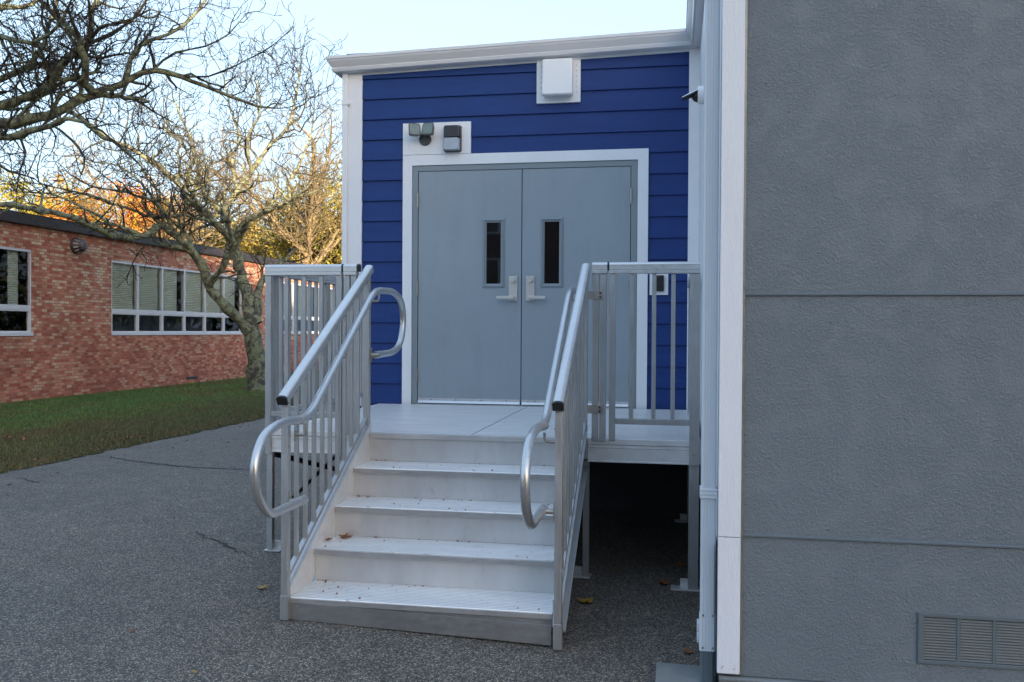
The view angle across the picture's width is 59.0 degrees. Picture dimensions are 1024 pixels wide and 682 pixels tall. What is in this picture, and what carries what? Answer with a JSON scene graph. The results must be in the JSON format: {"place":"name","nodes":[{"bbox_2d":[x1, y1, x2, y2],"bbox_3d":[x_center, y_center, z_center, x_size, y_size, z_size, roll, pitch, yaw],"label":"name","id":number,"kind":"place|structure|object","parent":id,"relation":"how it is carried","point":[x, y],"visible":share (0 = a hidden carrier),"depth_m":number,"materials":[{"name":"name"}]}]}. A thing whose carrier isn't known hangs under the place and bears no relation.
{"place":"outdoors","nodes":[
{"label":"outdoors","id":0,"kind":"place"},
{"bbox_2d":[0,370,333,472],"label":"lawn","id":1,"kind":"structure","parent":0,"point":[25,460],"depth_m":14.37,"materials":[{"name":"plant"}]},
{"bbox_2d":[4,385,293,494],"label":"leaf litter","id":2,"kind":"object","parent":1,"relation":"on","point":[135,436],"visible":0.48,"depth_m":11.56,"materials":[{"name":"brown plant"}]},
{"bbox_2d":[0,0,334,219],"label":"bare tree","id":3,"kind":"object","parent":1,"relation":"on","point":[54,68],"visible":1,"depth_m":12.60,"materials":[{"name":"brown plant"}]},
{"bbox_2d":[0,5,347,390],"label":"bare tree","id":4,"kind":"object","parent":1,"relation":"on","point":[249,322],"visible":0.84,"depth_m":21.66,"materials":[{"name":"brown plant"}]},
{"bbox_2d":[0,0,686,249],"label":"sky","id":5,"kind":"structure","parent":0,"point":[371,26],"materials":[{"name":"white"}]},
{"bbox_2d":[0,403,715,681],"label":"asphalt pavement","id":6,"kind":"structure","parent":0,"point":[94,568],"depth_m":4.92,"materials":[{"name":"grey asphalt"}]},
{"bbox_2d":[97,455,261,470],"bbox_3d":[-3.481,1.254,9.277,2.581,0.030,0.301,1,1,27],"label":"pavement crack","id":7,"kind":"object","parent":6,"relation":"on","point":[172,465],"visible":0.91,"depth_m":9.18,"materials":[{"name":"black asphalt"}]},
{"bbox_2d":[196,531,256,557],"bbox_3d":[-1.899,1.323,5.905,0.072,0.028,0.891,0,1,-44],"label":"pavement crack","id":8,"kind":"object","parent":6,"relation":"on","point":[223,543],"visible":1,"depth_m":5.91,"materials":[{"name":"black asphalt"}]},
{"bbox_2d":[290,420,587,645],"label":"staircase","id":9,"kind":"structure","parent":6,"relation":"on","point":[494,566],"depth_m":4.85,"materials":[{"name":"metal"}]},
{"bbox_2d":[249,265,405,619],"bbox_3d":[-0.979,0.453,5.078,0.129,1.850,2.248,0,1,10],"label":"stair railing","id":10,"kind":"object","parent":9,"relation":"attached to","point":[290,389],"visible":0.99,"depth_m":4.88,"materials":[{"name":"metal"}]},
{"bbox_2d":[318,579,539,609],"bbox_3d":[-0.451,1.275,4.572,1.236,0.010,0.281,0,1,10],"label":"tread debris","id":11,"kind":"object","parent":9,"relation":"on","point":[368,588],"visible":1,"depth_m":4.69,"materials":[{"name":"brown plant"}]},
{"bbox_2d":[520,263,589,649],"bbox_3d":[0.291,0.490,4.849,0.130,1.906,2.248,0,1,10],"label":"stair railing","id":12,"kind":"object","parent":9,"relation":"attached to","point":[566,400],"visible":1,"depth_m":4.50,"materials":[{"name":"metal"}]},
{"bbox_2d":[264,403,700,591],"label":"access platform","id":13,"kind":"structure","parent":6,"relation":"on","point":[657,444],"depth_m":5.78,"materials":[{"name":"metal"}]},
{"bbox_2d":[265,264,343,454],"bbox_3d":[-1.316,0.118,5.746,0.524,1.209,0.056,0,1,10],"label":"guard rail","id":14,"kind":"object","parent":13,"relation":"attached to","point":[304,271],"visible":0.71,"depth_m":5.75,"materials":[{"name":"metal"}]},
{"bbox_2d":[273,276,363,421],"bbox_3d":[-1.382,0.038,6.697,0.053,1.068,1.750,0,1,10],"label":"guard rail","id":15,"kind":"object","parent":13,"relation":"on","point":[278,307],"visible":0.35,"depth_m":6.18,"materials":[{"name":"metal"}]},
{"bbox_2d":[343,264,360,433],"bbox_3d":[-1.007,0.051,5.690,0.100,1.069,0.056,0,1,10],"label":"joining rail","id":16,"kind":"object","parent":13,"relation":"attached to","point":[351,272],"visible":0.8,"depth_m":5.67,"materials":[{"name":"metal"}]},
{"bbox_2d":[587,262,609,440],"bbox_3d":[0.518,0.062,5.413,0.123,1.069,0.059,0,1,10],"label":"joining rail","id":17,"kind":"object","parent":13,"relation":"attached to","point":[597,408],"visible":1,"depth_m":5.39,"materials":[{"name":"metal"}]},
{"bbox_2d":[609,261,700,465],"bbox_3d":[0.841,0.131,5.357,0.532,1.198,0.056,0,1,10],"label":"guard rail","id":18,"kind":"object","parent":13,"relation":"attached to","point":[673,269],"visible":1,"depth_m":5.33,"materials":[{"name":"metal"}]},
{"bbox_2d":[687,274,690,414],"bbox_3d":[1.242,0.058,6.224,0.053,1.068,1.750,0,1,10],"label":"baluster","id":19,"kind":"object","parent":13,"relation":"on","point":[688,344],"visible":0.11,"depth_m":7.05,"materials":[{"name":"metal"}]},
{"bbox_2d":[325,0,703,513],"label":"blue building","id":20,"kind":"structure","parent":6,"relation":"on","point":[499,229],"depth_m":7.75,"materials":[{"name":"blue wood"}]},
{"bbox_2d":[408,122,434,145],"bbox_3d":[-0.781,-1.789,7.816,0.232,0.182,0.130,0,1,10],"label":"flood light","id":21,"kind":"object","parent":20,"relation":"attached to","point":[426,134],"visible":1,"depth_m":7.79,"materials":[{"name":"grey metal"}]},
{"bbox_2d":[444,125,461,152],"bbox_3d":[-0.518,-1.748,7.798,0.157,0.232,0.075,0,1,10],"label":"wall pack light","id":22,"kind":"object","parent":20,"relation":"attached to","point":[452,138],"visible":1,"depth_m":7.77,"materials":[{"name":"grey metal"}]},
{"bbox_2d":[416,169,521,404],"bbox_3d":[-0.380,-0.467,7.831,0.926,2.016,0.114,0,1,10],"label":"door","id":23,"kind":"structure","parent":20,"relation":"in","point":[468,285],"depth_m":7.84,"materials":[{"name":"grey paint"}]},
{"bbox_2d":[537,56,580,103],"bbox_3d":[0.387,-2.219,7.631,0.374,0.400,0.131,0,1,10],"label":"vent hood","id":24,"kind":"object","parent":20,"relation":"attached to","point":[558,80],"visible":0.99,"depth_m":7.59,"materials":[{"name":"white plastic"}]},
{"bbox_2d":[521,166,631,406],"bbox_3d":[0.542,-0.459,7.664,0.932,2.016,0.114,0,1,10],"label":"door","id":25,"kind":"structure","parent":20,"relation":"in","point":[572,218],"depth_m":7.68,"materials":[{"name":"grey paint"}]},
{"bbox_2d":[650,274,667,294],"bbox_3d":[1.223,-0.482,7.534,0.153,0.196,0.048,0,1,10],"label":"card reader","id":26,"kind":"object","parent":20,"relation":"attached to","point":[661,284],"visible":0.65,"depth_m":7.53,"materials":[{"name":"white plastic"}]},
{"bbox_2d":[576,597,593,602],"bbox_3d":[0.413,1.433,5.002,0.095,0.023,0.096,0,1,-15],"label":"fallen leaf","id":27,"kind":"object","parent":6,"relation":"on","point":[589,600],"visible":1,"depth_m":5.01,"materials":[{"name":"plant"}]},
{"bbox_2d":[658,579,670,583],"bbox_3d":[0.917,1.449,5.442,0.081,0.020,0.082,1,1,31],"label":"fallen leaf","id":28,"kind":"object","parent":6,"relation":"on","point":[663,581],"visible":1,"depth_m":5.45,"materials":[{"name":"brown plant"}]},
{"bbox_2d":[655,662,699,681],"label":"splash block","id":29,"kind":"object","parent":6,"relation":"on","point":[669,672],"depth_m":3.95,"materials":[{"name":"grey concrete"}]},
{"bbox_2d":[699,0,1023,681],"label":"grey building","id":30,"kind":"structure","parent":6,"relation":"on","point":[870,447],"depth_m":3.65,"materials":[{"name":"paint"}]},
{"bbox_2d":[682,86,703,103],"bbox_3d":[1.225,-1.659,6.113,0.152,0.123,0.123,0,1,10],"label":"security camera","id":31,"kind":"object","parent":30,"relation":"attached to","point":[696,95],"visible":0.91,"depth_m":6.07,"materials":[{"name":"white plastic"}]},
{"bbox_2d":[697,0,719,681],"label":"downspout","id":32,"kind":"object","parent":30,"relation":"attached to","point":[706,620],"visible":1,"depth_m":3.82,"materials":[{"name":"white metal"}]},
{"bbox_3d":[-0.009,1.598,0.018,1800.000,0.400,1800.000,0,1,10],"label":"ground","id":33,"kind":"structure","parent":0,"visible":0},
{"bbox_2d":[0,200,61,217],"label":"autumn tree","id":34,"kind":"object","parent":33,"relation":"on","point":[24,210],"visible":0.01,"depth_m":57.37,"materials":[{"name":"brown plant"}]},
{"bbox_2d":[0,163,104,219],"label":"autumn tree","id":35,"kind":"object","parent":33,"relation":"on","point":[8,197],"visible":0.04,"depth_m":59.67,"materials":[{"name":"brown plant"}]},
{"bbox_2d":[33,170,172,237],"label":"autumn tree","id":36,"kind":"object","parent":33,"relation":"on","point":[133,225],"visible":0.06,"depth_m":55.90,"materials":[{"name":"brown plant"}]},
{"bbox_2d":[5,106,283,250],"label":"sunlit tree","id":37,"kind":"object","parent":33,"relation":"on","point":[104,195],"visible":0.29,"depth_m":50.01,"materials":[{"name":"brown plant"}]},
{"bbox_2d":[97,190,199,241],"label":"autumn tree","id":38,"kind":"object","parent":33,"relation":"on","point":[151,209],"visible":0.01,"depth_m":59.90,"materials":[{"name":"brown plant"}]},
{"bbox_2d":[0,208,331,402],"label":"brick school","id":39,"kind":"object","parent":33,"relation":"on","point":[71,323],"visible":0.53,"depth_m":23.14,"materials":[{"name":"brick"}]},
{"bbox_2d":[0,246,32,335],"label":"window","id":40,"kind":"structure","parent":39,"relation":"in","point":[12,253],"depth_m":19.64,"materials":[{"name":"metal"}]},
{"bbox_2d":[70,237,86,253],"bbox_3d":[-10.218,-2.256,21.422,0.248,0.399,0.399,0,1,10],"label":"wall fixture","id":41,"kind":"object","parent":39,"relation":"attached to","point":[78,245],"depth_m":21.31,"materials":[{"name":"metal"}]},
{"bbox_2d":[111,260,242,334],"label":"window","id":42,"kind":"structure","parent":39,"relation":"in","point":[165,301],"depth_m":25.75,"materials":[{"name":"metal"}]},
{"bbox_2d":[291,283,331,333],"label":"window","id":43,"kind":"structure","parent":39,"relation":"in","point":[292,284],"depth_m":35.05,"materials":[{"name":"glass"}]},
{"bbox_2d":[197,215,263,254],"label":"autumn tree","id":44,"kind":"object","parent":33,"relation":"on","point":[220,242],"visible":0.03,"depth_m":59.20,"materials":[{"name":"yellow plant"}]},
{"bbox_2d":[209,216,281,256],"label":"autumn tree","id":45,"kind":"object","parent":33,"relation":"on","point":[245,240],"visible":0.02,"depth_m":59.02,"materials":[{"name":"yellow plant"}]},
{"bbox_2d":[178,80,341,263],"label":"sunlit tree","id":46,"kind":"object","parent":33,"relation":"on","point":[310,222],"visible":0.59,"depth_m":47.66,"materials":[{"name":"yellow plant"}]},
{"bbox_2d":[210,183,341,263],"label":"autumn tree","id":47,"kind":"object","parent":33,"relation":"on","point":[259,231],"visible":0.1,"depth_m":56.02,"materials":[{"name":"yellow plant"}]},
{"bbox_2d":[250,153,341,263],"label":"autumn tree","id":48,"kind":"object","parent":33,"relation":"on","point":[337,257],"visible":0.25,"depth_m":53.31,"materials":[{"name":"yellow plant"}]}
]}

